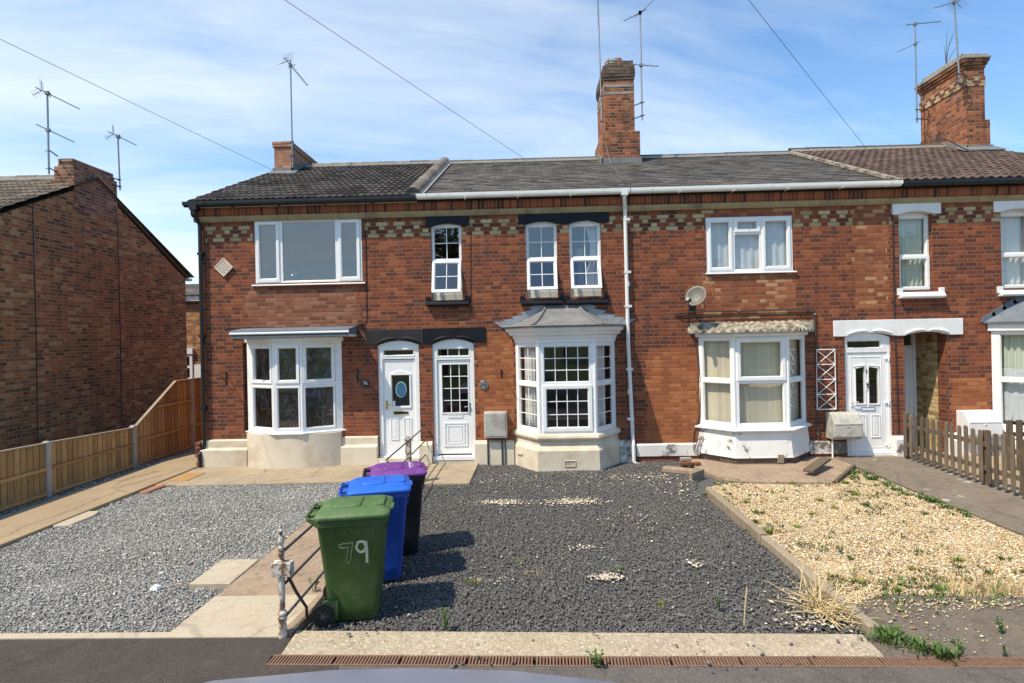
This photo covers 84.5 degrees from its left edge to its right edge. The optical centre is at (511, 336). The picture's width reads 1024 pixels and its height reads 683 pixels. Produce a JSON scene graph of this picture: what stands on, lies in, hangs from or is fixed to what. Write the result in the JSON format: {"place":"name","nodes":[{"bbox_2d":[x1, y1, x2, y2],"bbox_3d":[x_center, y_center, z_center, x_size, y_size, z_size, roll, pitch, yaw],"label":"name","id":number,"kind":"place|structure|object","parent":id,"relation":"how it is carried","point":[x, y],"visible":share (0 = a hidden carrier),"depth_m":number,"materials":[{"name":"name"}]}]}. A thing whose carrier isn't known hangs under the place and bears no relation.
{"place":"outdoors","nodes":[
{"label":"outdoors","id":0,"kind":"place"},
{"bbox_2d":[0,158,194,450],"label":"brick house","id":1,"kind":"structure","parent":0,"point":[95,274],"depth_m":12.68,"materials":[{"name":"brick"}]},
{"bbox_2d":[32,78,79,173],"bbox_3d":[-10.060,-4.537,12.423,0.834,2.014,0.488,-1,0,-44],"label":"tv aerial","id":2,"kind":"object","parent":1,"relation":"attached to","point":[47,129],"visible":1,"depth_m":12.26,"materials":[{"name":"metal"}]},
{"bbox_2d":[105,125,135,189],"bbox_3d":[-9.701,-4.412,13.999,0.643,1.587,0.400,-1,0,-28],"label":"tv aerial","id":3,"kind":"object","parent":1,"relation":"attached to","point":[117,136],"visible":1,"depth_m":13.95,"materials":[{"name":"metal"}]},
{"bbox_2d":[0,447,194,516],"bbox_3d":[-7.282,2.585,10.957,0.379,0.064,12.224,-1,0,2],"label":"grey gravel strip","id":4,"kind":"object","parent":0,"point":[21,507],"visible":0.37,"depth_m":10.02,"materials":[{"name":"gravel"}]},
{"bbox_2d":[0,377,201,513],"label":"wooden fence","id":5,"kind":"object","parent":4,"relation":"on","point":[168,423],"visible":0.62,"depth_m":10.27,"materials":[{"name":"wood"}]},
{"bbox_2d":[0,455,197,548],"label":"path","id":6,"kind":"structure","parent":0,"point":[17,526],"depth_m":8.70,"materials":[{"name":"concrete"}]},
{"bbox_2d":[0,638,337,682],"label":"pavement","id":7,"kind":"structure","parent":0,"point":[189,660],"depth_m":4.28,"materials":[{"name":"grey asphalt"}]},
{"bbox_2d":[265,655,337,665],"bbox_3d":[-1.579,2.447,4.236,0.497,0.030,0.132,-1,0,3],"label":"drain grate","id":8,"kind":"object","parent":7,"relation":"on","point":[310,660],"visible":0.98,"depth_m":4.23,"materials":[{"name":"brown metal"}]},
{"bbox_2d":[332,655,402,666],"bbox_3d":[-1.079,2.437,4.215,0.497,0.030,0.132,-1,0,2],"label":"drain grate","id":9,"kind":"object","parent":7,"relation":"on","point":[363,660],"visible":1,"depth_m":4.22,"materials":[{"name":"brown metal"}]},
{"bbox_2d":[0,483,340,632],"bbox_3d":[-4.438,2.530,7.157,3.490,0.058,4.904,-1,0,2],"label":"grey gravel","id":10,"kind":"structure","parent":0,"point":[238,523],"depth_m":6.59,"materials":[{"name":"grey gravel"}]},
{"bbox_2d":[52,511,99,528],"bbox_3d":[-6.050,2.572,7.861,0.260,0.072,0.638,-1,0,2],"label":"stone slab","id":11,"kind":"object","parent":10,"relation":"on","point":[85,516],"depth_m":7.82,"materials":[{"name":"stone"}]},
{"bbox_2d":[139,483,165,493],"bbox_3d":[-5.992,2.570,9.462,0.140,0.072,0.597,-1,0,2],"label":"stone slab","id":12,"kind":"object","parent":10,"relation":"on","point":[155,488],"depth_m":9.37,"materials":[{"name":"pink brick"}]},
{"bbox_2d":[190,559,258,589],"bbox_3d":[-2.996,2.611,5.907,0.423,0.306,0.610,-1,0,2],"label":"paving slab","id":13,"kind":"object","parent":10,"relation":"on","point":[224,573],"depth_m":5.83,"materials":[{"name":"concrete"}]},
{"bbox_2d":[171,594,318,631],"bbox_3d":[-2.321,2.595,4.992,1.009,0.308,0.657,-1,0,2],"label":"garden path foot","id":14,"kind":"object","parent":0,"point":[236,613],"visible":0.44,"depth_m":4.94},
{"bbox_2d":[156,465,372,487],"bbox_3d":[-3.886,2.638,10.337,4.380,0.288,1.660,-1,0,2],"label":"house apron","id":15,"kind":"object","parent":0,"point":[221,476],"visible":0.33,"depth_m":10.05,"materials":[{"name":"concrete"}]},
{"bbox_2d":[167,473,204,480],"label":"slab","id":16,"kind":"structure","parent":15,"relation":"on","point":[186,477],"depth_m":10.07,"materials":[{"name":"beige stone"}]},
{"bbox_2d":[217,496,339,595],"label":"garden path","id":17,"kind":"structure","parent":0,"point":[256,579],"depth_m":5.82,"materials":[{"name":"concrete"}]},
{"bbox_2d":[204,668,616,682],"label":"parked car","id":18,"kind":"object","parent":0,"point":[410,675],"visible":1,"depth_m":1.66,"materials":[{"name":"paint"}]},
{"bbox_2d":[0,0,1023,283],"label":"sky","id":19,"kind":"structure","parent":0,"point":[524,73],"materials":[{"name":"blue"}]},
{"bbox_2d":[281,631,884,665],"bbox_3d":[0.479,2.538,4.370,4.540,0.306,0.353,-1,0,3],"label":"drive apron","id":20,"kind":"object","parent":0,"point":[450,643],"visible":0.6,"depth_m":4.36,"materials":[{"name":"concrete"}]},
{"bbox_2d":[346,622,975,673],"bbox_3d":[1.165,2.353,4.269,5.012,0.036,0.686,-1,0,2],"label":"strayed slate","id":21,"kind":"object","parent":20,"relation":"on","point":[707,661],"visible":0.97,"depth_m":4.19,"materials":[{"name":"stone"}]},
{"bbox_2d":[303,460,864,633],"bbox_3d":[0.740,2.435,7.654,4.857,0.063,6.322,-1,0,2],"label":"slate gravel","id":22,"kind":"structure","parent":0,"point":[612,490],"depth_m":6.10,"materials":[{"name":"grey gravel"}]},
{"bbox_2d":[287,590,325,638],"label":"garden path kerb","id":23,"kind":"structure","parent":22,"relation":"on","point":[299,622],"depth_m":4.84,"materials":[{"name":"concrete"}]},
{"bbox_2d":[271,425,426,638],"bbox_3d":[-1.770,2.084,7.712,0.170,1.107,6.356,-1,0,2],"label":"iron railing","id":24,"kind":"object","parent":23,"relation":"on","point":[282,568],"visible":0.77,"depth_m":4.57,"materials":[{"name":"metal"}]},
{"bbox_2d":[305,495,394,627],"bbox_3d":[-1.419,1.965,5.038,0.731,0.991,0.561,-1,0,-7],"label":"wheelie bin","id":25,"kind":"object","parent":22,"relation":"on","point":[352,533],"visible":1,"depth_m":4.82,"materials":[{"name":"plastic"}]},
{"bbox_2d":[338,475,412,580],"bbox_3d":[-1.388,1.969,5.807,0.731,0.991,0.561,-1,0,-12],"label":"wheelie bin","id":26,"kind":"object","parent":22,"relation":"on","point":[397,488],"visible":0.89,"depth_m":5.63,"materials":[{"name":"plastic"}]},
{"bbox_2d":[362,461,427,554],"bbox_3d":[-1.331,1.973,6.485,0.731,0.991,0.561,-1,0,-12],"label":"wheelie bin","id":27,"kind":"object","parent":22,"relation":"on","point":[415,472],"visible":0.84,"depth_m":6.31,"materials":[{"name":"plastic"}]},
{"bbox_2d":[424,463,478,486],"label":"paving slab","id":28,"kind":"structure","parent":22,"relation":"on","point":[445,474],"depth_m":9.96,"materials":[{"name":"concrete"}]},
{"bbox_2d":[395,470,860,632],"bbox_3d":[0.706,2.411,7.306,4.736,0.050,5.527,-1,0,2],"label":"pale stone scatter","id":29,"kind":"object","parent":22,"relation":"on","point":[603,576],"visible":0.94,"depth_m":6.42,"materials":[{"name":"beige gravel"}]},
{"bbox_2d":[662,466,697,475],"bbox_3d":[2.924,2.344,9.802,0.600,0.110,0.160,-1,0,30],"label":"stone edging","id":30,"kind":"object","parent":22,"relation":"on","point":[676,470],"visible":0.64,"depth_m":9.76,"materials":[{"name":"stone"}]},
{"bbox_2d":[689,468,704,481],"bbox_3d":[3.073,2.336,9.367,0.408,0.200,0.060,-1,0,-42],"label":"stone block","id":31,"kind":"object","parent":22,"relation":"on","point":[695,475],"visible":0.76,"depth_m":9.32,"materials":[{"name":"grey stone"}]},
{"bbox_2d":[705,488,766,542],"bbox_3d":[2.955,2.416,7.557,0.100,0.245,1.962,-1,0,1],"label":"timber edging","id":32,"kind":"object","parent":22,"relation":"on","point":[740,518],"visible":0.48,"depth_m":7.33,"materials":[{"name":"brown wood"}]},
{"bbox_2d":[761,536,878,633],"bbox_3d":[2.913,2.424,5.515,0.095,0.230,2.039,-1,0,1],"label":"timber edging","id":33,"kind":"object","parent":22,"relation":"on","point":[791,561],"visible":0.44,"depth_m":5.44,"materials":[{"name":"brown wood"}]},
{"bbox_2d":[765,560,885,630],"bbox_3d":[2.660,2.196,4.787,0.868,0.343,1.069,-1,0,2],"label":"dry grass clump","id":34,"kind":"object","parent":22,"relation":"on","point":[821,606],"visible":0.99,"depth_m":4.79,"materials":[{"name":"plant"}]},
{"bbox_2d":[338,666,1023,682],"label":"pavement","id":35,"kind":"structure","parent":0,"point":[785,675],"depth_m":3.94,"materials":[{"name":"grey asphalt"}]},
{"bbox_2d":[399,655,467,665],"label":"drain grate","id":36,"kind":"object","parent":35,"relation":"on","point":[417,660],"visible":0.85,"depth_m":4.21,"materials":[{"name":"brown metal"}]},
{"bbox_2d":[467,655,534,666],"bbox_3d":[-0.081,2.418,4.174,0.497,0.030,0.132,-1,0,2],"label":"drain grate","id":37,"kind":"object","parent":35,"relation":"on","point":[492,658],"visible":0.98,"depth_m":4.19,"materials":[{"name":"brown metal"}]},
{"bbox_2d":[535,656,603,666],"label":"drain grate","id":38,"kind":"object","parent":35,"relation":"on","point":[562,658],"visible":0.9,"depth_m":4.16,"materials":[{"name":"brown metal"}]},
{"bbox_2d":[585,648,603,666],"bbox_3d":[0.609,2.343,4.072,0.117,0.171,0.128,-1,0,-38],"label":"weed","id":39,"kind":"object","parent":35,"relation":"on","point":[595,660],"visible":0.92,"depth_m":4.08,"materials":[{"name":"green plant"}]},
{"bbox_2d":[602,656,673,666],"bbox_3d":[0.919,2.399,4.131,0.497,0.030,0.132,-1,0,3],"label":"drain grate","id":40,"kind":"object","parent":35,"relation":"on","point":[642,659],"visible":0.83,"depth_m":4.14,"materials":[{"name":"brown metal"}]},
{"bbox_2d":[670,656,743,666],"bbox_3d":[1.418,2.385,4.111,0.497,0.030,0.132,-1,0,2],"label":"drain grate","id":41,"kind":"object","parent":35,"relation":"on","point":[721,661],"visible":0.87,"depth_m":4.12,"materials":[{"name":"brown metal"}]},
{"bbox_2d":[738,656,815,667],"bbox_3d":[1.917,2.374,4.090,0.497,0.030,0.132,-1,0,2],"label":"drain grate","id":42,"kind":"object","parent":35,"relation":"on","point":[753,661],"visible":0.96,"depth_m":4.09,"materials":[{"name":"brown metal"}]},
{"bbox_2d":[807,656,887,667],"bbox_3d":[2.417,2.363,4.068,0.497,0.030,0.132,-1,0,3],"label":"drain grate","id":43,"kind":"object","parent":35,"relation":"on","point":[845,661],"visible":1,"depth_m":4.07,"materials":[{"name":"brown metal"}]},
{"bbox_2d":[878,657,959,667],"bbox_3d":[2.917,2.357,4.047,0.497,0.030,0.132,-1,0,3],"label":"drain grate","id":44,"kind":"object","parent":35,"relation":"on","point":[910,662],"visible":0.82,"depth_m":4.05,"materials":[{"name":"brown metal"}]},
{"bbox_2d":[688,457,851,484],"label":"garden paving","id":45,"kind":"structure","parent":0,"point":[833,469],"depth_m":9.61,"materials":[{"name":"concrete"}]},
{"bbox_2d":[803,457,830,472],"bbox_3d":[5.192,2.184,9.581,0.851,0.114,0.170,-1,0,-43],"label":"wooden plank","id":46,"kind":"object","parent":45,"relation":"on","point":[816,465],"visible":1,"depth_m":9.51,"materials":[{"name":"brown wood"}]},
{"bbox_2d":[706,469,1023,601],"bbox_3d":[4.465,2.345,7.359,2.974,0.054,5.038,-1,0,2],"label":"golden gravel","id":47,"kind":"structure","parent":0,"point":[851,529],"depth_m":6.64,"materials":[{"name":"beige gravel"}]},
{"bbox_2d":[697,472,1023,594],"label":"ground cover","id":48,"kind":"object","parent":47,"relation":"on","point":[901,577],"visible":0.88,"depth_m":6.18,"materials":[{"name":"green plant"}]},
{"bbox_2d":[851,469,974,517],"bbox_3d":[5.802,2.284,8.368,0.475,0.060,2.551,-1,0,2],"label":"weed strip","id":49,"kind":"object","parent":47,"relation":"on","point":[929,499],"visible":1,"depth_m":8.13,"materials":[{"name":"green plant"}]},
{"bbox_2d":[939,566,1023,610],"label":"dry grass","id":50,"kind":"structure","parent":47,"relation":"on","point":[974,586],"depth_m":5.17,"materials":[{"name":"plant"}]},
{"bbox_2d":[834,456,1023,537],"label":"side path","id":51,"kind":"structure","parent":0,"point":[999,507],"depth_m":8.39,"materials":[{"name":"grey concrete"}]},
{"bbox_2d":[903,412,1023,494],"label":"picket fence","id":52,"kind":"object","parent":51,"relation":"on","point":[985,446],"visible":0.98,"depth_m":8.80,"materials":[{"name":"brown wood"}]},
{"bbox_2d":[852,594,1023,656],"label":"tarmac forecourt","id":53,"kind":"structure","parent":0,"point":[981,621],"depth_m":4.56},
{"bbox_2d":[860,620,966,666],"bbox_3d":[3.003,2.303,4.241,0.656,0.068,0.415,-1,0,42],"label":"weed strip","id":54,"kind":"object","parent":53,"relation":"on","point":[890,632],"visible":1,"depth_m":4.24,"materials":[{"name":"green plant"}]},
{"bbox_2d":[872,581,1023,616],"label":"weed strip","id":55,"kind":"object","parent":53,"relation":"on","point":[942,592],"visible":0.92,"depth_m":5.03,"materials":[{"name":"green plant"}]},
{"bbox_2d":[948,657,1023,667],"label":"drain grate","id":56,"kind":"object","parent":53,"relation":"on","point":[991,662],"visible":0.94,"depth_m":4.03,"materials":[{"name":"brown metal"}]},
{"bbox_2d":[856,588,1023,652],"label":"strayed gold gravel","id":57,"kind":"structure","parent":0,"point":[972,606],"depth_m":4.84,"materials":[{"name":"gravel"}]},
{"bbox_2d":[911,455,1023,495],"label":"neighbour yard","id":58,"kind":"structure","parent":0,"point":[977,475],"depth_m":9.51,"materials":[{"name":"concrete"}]},
{"bbox_2d":[1004,420,1023,469],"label":"picket fence","id":59,"kind":"object","parent":58,"relation":"on","point":[1018,434],"visible":0.65,"depth_m":9.35,"materials":[{"name":"brown wood"}]},
{"bbox_3d":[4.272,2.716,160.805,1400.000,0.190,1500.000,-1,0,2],"label":"ground","id":60,"kind":"structure","parent":0,"visible":0},
{"bbox_2d":[0,631,278,639],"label":"kerb edging","id":61,"kind":"object","parent":60,"relation":"on","point":[135,635],"visible":0.2,"depth_m":4.63,"materials":[{"name":"concrete"}]},
{"bbox_2d":[182,141,449,468],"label":"terraced house","id":62,"kind":"structure","parent":60,"relation":"on","point":[282,244],"depth_m":10.96,"materials":[{"name":"brick"}]},
{"bbox_2d":[278,52,307,167],"bbox_3d":[-5.478,-5.657,14.284,0.400,2.844,0.798,-1,0,30],"label":"tv aerial","id":63,"kind":"object","parent":62,"relation":"attached to","point":[290,66],"visible":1,"depth_m":14.15,"materials":[{"name":"metal"}]},
{"bbox_2d":[229,326,357,468],"bbox_3d":[-4.096,1.258,10.726,2.251,2.856,0.614,-1,0,2],"label":"bay window","id":64,"kind":"structure","parent":62,"relation":"in","point":[275,447],"depth_m":10.66,"materials":[{"name":"plastic"}]},
{"bbox_2d":[251,219,365,285],"bbox_3d":[-3.963,-1.642,10.974,2.223,1.303,0.135,-1,0,2],"label":"window","id":65,"kind":"structure","parent":62,"relation":"in","point":[327,250],"depth_m":10.99,"materials":[{"name":"plastic"}]},
{"bbox_2d":[377,341,420,463],"bbox_3d":[-2.185,1.341,10.982,0.845,2.508,0.360,-1,0,2],"label":"door","id":66,"kind":"structure","parent":62,"relation":"in","point":[396,423],"depth_m":10.97,"materials":[{"name":"plastic"}]},
{"bbox_2d":[416,57,641,472],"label":"terraced house","id":67,"kind":"structure","parent":60,"relation":"on","point":[529,220],"depth_m":10.87,"materials":[{"name":"brick"}]},
{"bbox_2d":[431,224,462,299],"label":"window","id":68,"kind":"structure","parent":67,"relation":"in","point":[438,294],"depth_m":10.94,"materials":[{"name":"plastic"}]},
{"bbox_2d":[432,339,475,463],"bbox_3d":[-1.117,1.365,10.979,0.848,2.618,0.310,-1,0,2],"label":"door","id":69,"kind":"structure","parent":67,"relation":"in","point":[454,432],"depth_m":10.94,"materials":[{"name":"plastic"}]},
{"bbox_2d":[484,411,506,464],"bbox_3d":[-0.306,1.976,10.767,0.433,1.061,0.212,-1,0,2],"label":"meter box","id":70,"kind":"object","parent":67,"relation":"attached to","point":[495,424],"visible":0.91,"depth_m":10.67,"materials":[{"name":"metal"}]},
{"bbox_2d":[524,347,536,427],"bbox_3d":[0.347,0.943,10.706,0.072,1.580,0.363,-1,0,-34],"label":"curtain","id":71,"kind":"object","parent":67,"relation":"hanging from","point":[531,405],"visible":0.69,"depth_m":10.70,"materials":[{"name":"white fabric"}]},
{"bbox_2d":[525,222,557,297],"bbox_3d":[0.574,-1.479,10.892,0.603,1.479,0.363,-1,0,2],"label":"window","id":72,"kind":"structure","parent":67,"relation":"in","point":[549,291],"depth_m":10.90,"materials":[{"name":"plastic"}]},
{"bbox_2d":[495,305,634,472],"bbox_3d":[1.023,0.996,10.428,2.714,3.286,0.900,-1,0,2],"label":"bay window","id":73,"kind":"structure","parent":67,"relation":"in","point":[542,448],"depth_m":10.25,"materials":[{"name":"plastic"}]},
{"bbox_2d":[577,248,583,284],"bbox_3d":[1.343,-1.243,11.049,0.133,0.964,0.073,-1,0,2],"label":"curtain","id":74,"kind":"object","parent":67,"relation":"hanging from","point":[580,269],"visible":0.66,"depth_m":11.05,"materials":[{"name":"fabric"}]},
{"bbox_2d":[569,221,601,296],"bbox_3d":[1.413,-1.495,10.870,0.607,1.464,0.362,-1,0,2],"label":"window","id":75,"kind":"structure","parent":67,"relation":"in","point":[579,290],"depth_m":10.87,"materials":[{"name":"plastic"}]},
{"bbox_2d":[585,227,597,284],"bbox_3d":[1.591,-1.499,11.033,0.358,1.464,0.072,-1,0,2],"label":"curtain","id":76,"kind":"object","parent":67,"relation":"hanging from","point":[592,279],"visible":0.37,"depth_m":11.04,"materials":[{"name":"white fabric"}]},
{"bbox_2d":[597,346,603,426],"bbox_3d":[1.617,0.916,10.570,0.073,1.580,0.323,-1,0,39],"label":"curtain","id":77,"kind":"object","parent":67,"relation":"hanging from","point":[600,389],"visible":0.48,"depth_m":10.60,"materials":[{"name":"white fabric"}]},
{"bbox_2d":[597,0,608,125],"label":"tv aerial","id":78,"kind":"object","parent":67,"relation":"attached to","point":[600,96],"visible":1,"depth_m":14.49,"materials":[{"name":"metal"}]},
{"bbox_2d":[624,0,658,119],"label":"tv aerial","id":79,"kind":"object","parent":67,"relation":"attached to","point":[639,13],"visible":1,"depth_m":14.16,"materials":[{"name":"metal"}]},
{"bbox_2d":[604,151,903,463],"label":"terraced house","id":80,"kind":"structure","parent":60,"relation":"on","point":[836,273],"depth_m":10.72,"materials":[{"name":"brick"}]},
{"bbox_2d":[685,286,705,311],"bbox_3d":[3.364,-0.691,10.482,0.429,0.487,0.586,-1,0,2],"label":"satellite dish","id":81,"kind":"object","parent":80,"relation":"attached to","point":[695,296],"visible":1,"depth_m":10.46,"materials":[{"name":"white plastic"}]},
{"bbox_2d":[704,341,730,422],"bbox_3d":[3.901,0.852,10.598,0.010,1.560,0.590,-1,0,-43],"label":"vertical blind","id":82,"kind":"object","parent":80,"relation":"attached to","point":[718,397],"visible":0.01,"depth_m":10.62,"materials":[{"name":"beige fabric"}]},
{"bbox_2d":[711,221,786,268],"bbox_3d":[4.528,-1.746,10.854,1.596,1.034,0.024,-1,0,2],"label":"net curtain","id":83,"kind":"object","parent":80,"relation":"hanging from","point":[746,253],"visible":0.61,"depth_m":10.85,"materials":[{"name":"white fabric"}]},
{"bbox_2d":[705,215,796,274],"bbox_3d":[4.541,-1.737,10.759,1.706,1.092,0.130,-1,0,2],"label":"window","id":84,"kind":"structure","parent":80,"relation":"in","point":[733,230],"depth_m":10.75,"materials":[{"name":"plastic"}]},
{"bbox_2d":[688,320,814,463],"bbox_3d":[4.578,1.134,10.419,2.405,2.841,0.750,-1,0,2],"label":"bay window","id":85,"kind":"structure","parent":80,"relation":"in","point":[787,441],"depth_m":10.26,"materials":[{"name":"plastic"}]},
{"bbox_2d":[673,308,830,440],"bbox_3d":[4.560,0.763,10.717,2.910,2.530,0.055,-1,0,2],"label":"conduit pipe","id":86,"kind":"object","parent":80,"relation":"attached to","point":[814,314],"visible":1,"depth_m":10.69,"materials":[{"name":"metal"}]},
{"bbox_2d":[739,342,781,422],"bbox_3d":[4.525,0.839,10.367,0.844,1.560,0.010,-1,0,2],"label":"vertical blind","id":87,"kind":"object","parent":80,"relation":"attached to","point":[756,400],"visible":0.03,"depth_m":10.36,"materials":[{"name":"beige fabric"}]},
{"bbox_2d":[789,340,798,420],"bbox_3d":[5.232,0.824,10.576,0.674,1.560,0.010,-1,0,-41],"label":"window pane","id":88,"kind":"structure","parent":80,"relation":"attached to","point":[794,386],"depth_m":10.67,"materials":[{"name":"clear glass"}]},
{"bbox_2d":[816,349,836,409],"bbox_3d":[5.950,0.821,10.682,0.365,1.150,0.052,-1,0,2],"label":"trellis","id":89,"kind":"object","parent":80,"relation":"attached to","point":[834,394],"visible":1,"depth_m":10.66,"materials":[{"name":"white paint"}]},
{"bbox_2d":[826,411,862,457],"bbox_3d":[6.224,1.902,10.546,0.533,0.935,0.312,-1,0,2],"label":"meter box","id":90,"kind":"object","parent":80,"relation":"attached to","point":[843,425],"visible":0.88,"depth_m":10.44,"materials":[{"name":"paint"}]},
{"bbox_2d":[844,333,893,456],"bbox_3d":[6.776,1.196,10.757,0.896,2.525,0.340,-1,0,2],"label":"door","id":91,"kind":"structure","parent":80,"relation":"in","point":[876,441],"depth_m":10.73,"materials":[{"name":"plastic"}]},
{"bbox_2d":[788,53,1023,456],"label":"terraced house","id":92,"kind":"structure","parent":60,"relation":"on","point":[959,313],"depth_m":10.65,"materials":[{"name":"brick"}]},
{"bbox_2d":[904,334,916,443],"bbox_3d":[7.856,1.017,11.539,0.786,2.432,0.080,-1,0,2],"label":"door","id":93,"kind":"structure","parent":92,"relation":"in","point":[909,350],"depth_m":11.50,"materials":[{"name":"plastic"}]},
{"bbox_2d":[898,219,923,286],"bbox_3d":[7.647,-1.612,10.889,0.726,1.502,0.047,-1,0,2],"label":"curtain","id":94,"kind":"object","parent":92,"relation":"hanging from","point":[911,242],"visible":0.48,"depth_m":10.89,"materials":[{"name":"white fabric"}]},
{"bbox_2d":[898,212,929,290],"bbox_3d":[7.645,-1.612,10.782,0.624,1.502,0.102,-1,0,2],"label":"window","id":95,"kind":"structure","parent":92,"relation":"in","point":[905,216],"depth_m":10.76,"materials":[{"name":"plastic"}]},
{"bbox_2d":[897,20,940,122],"bbox_3d":[10.829,-7.088,15.118,1.376,2.693,0.336,-1,0,-9],"label":"tv aerial","id":96,"kind":"object","parent":92,"relation":"attached to","point":[914,24],"visible":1,"depth_m":15.16,"materials":[{"name":"metal"}]},
{"bbox_2d":[934,0,966,86],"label":"tv aerial","id":97,"kind":"object","parent":92,"relation":"attached to","point":[954,2],"visible":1,"depth_m":13.86,"materials":[{"name":"metal"}]},
{"bbox_2d":[956,410,1002,454],"bbox_3d":[8.697,1.854,10.481,0.616,0.928,0.312,-1,0,2],"label":"meter box","id":98,"kind":"object","parent":92,"relation":"attached to","point":[990,420],"visible":0.63,"depth_m":10.37,"materials":[{"name":"white paint"}]},
{"bbox_2d":[981,296,1023,456],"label":"bay window","id":99,"kind":"structure","parent":92,"relation":"in","point":[1008,319],"depth_m":10.54,"materials":[{"name":"white paint"}]},
{"bbox_2d":[1001,217,1023,284],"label":"curtain","id":100,"kind":"object","parent":92,"relation":"hanging from","point":[1012,234],"visible":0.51,"depth_m":10.84,"materials":[{"name":"white fabric"}]},
{"bbox_2d":[1001,335,1023,419],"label":"curtain","id":101,"kind":"object","parent":92,"relation":"hanging from","point":[1012,351],"visible":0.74,"depth_m":10.51,"materials":[{"name":"beige fabric"}]},
{"bbox_2d":[1001,210,1023,288],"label":"window","id":102,"kind":"structure","parent":92,"relation":"in","point":[1009,213],"depth_m":10.71,"materials":[{"name":"plastic"}]},
{"bbox_2d":[1002,368,1023,421],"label":"net curtain","id":103,"kind":"object","parent":92,"relation":"hanging from","point":[1013,395],"visible":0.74,"depth_m":10.49,"materials":[{"name":"white fabric"}]},
{"bbox_3d":[-18.026,-2.722,-13.674,0.320,11.400,0.312,-1,0,2],"label":"telegraph pole","id":104,"kind":"object","parent":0,"visible":0},
{"bbox_2d":[0,39,273,170],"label":"overhead cable","id":105,"kind":"object","parent":104,"relation":"attached to","point":[125,99],"visible":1,"depth_m":10.75,"materials":[{"name":"black rubber"}]},
{"bbox_2d":[285,0,524,158],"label":"overhead cable","id":106,"kind":"object","parent":104,"relation":"attached to","point":[395,73],"visible":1,"depth_m":10.75,"materials":[{"name":"black rubber"}]},
{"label":"soil ground","id":107,"kind":"structure","parent":0,"visible":0},
{"bbox_2d":[186,284,200,378],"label":"building","id":108,"kind":"structure","parent":107,"relation":"on","point":[193,332],"depth_m":20.16,"materials":[{"name":"brick"}]},
{"bbox_2d":[187,348,200,378],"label":"window","id":109,"kind":"structure","parent":108,"relation":"in","point":[190,351],"depth_m":20.11,"materials":[{"name":"plastic"}]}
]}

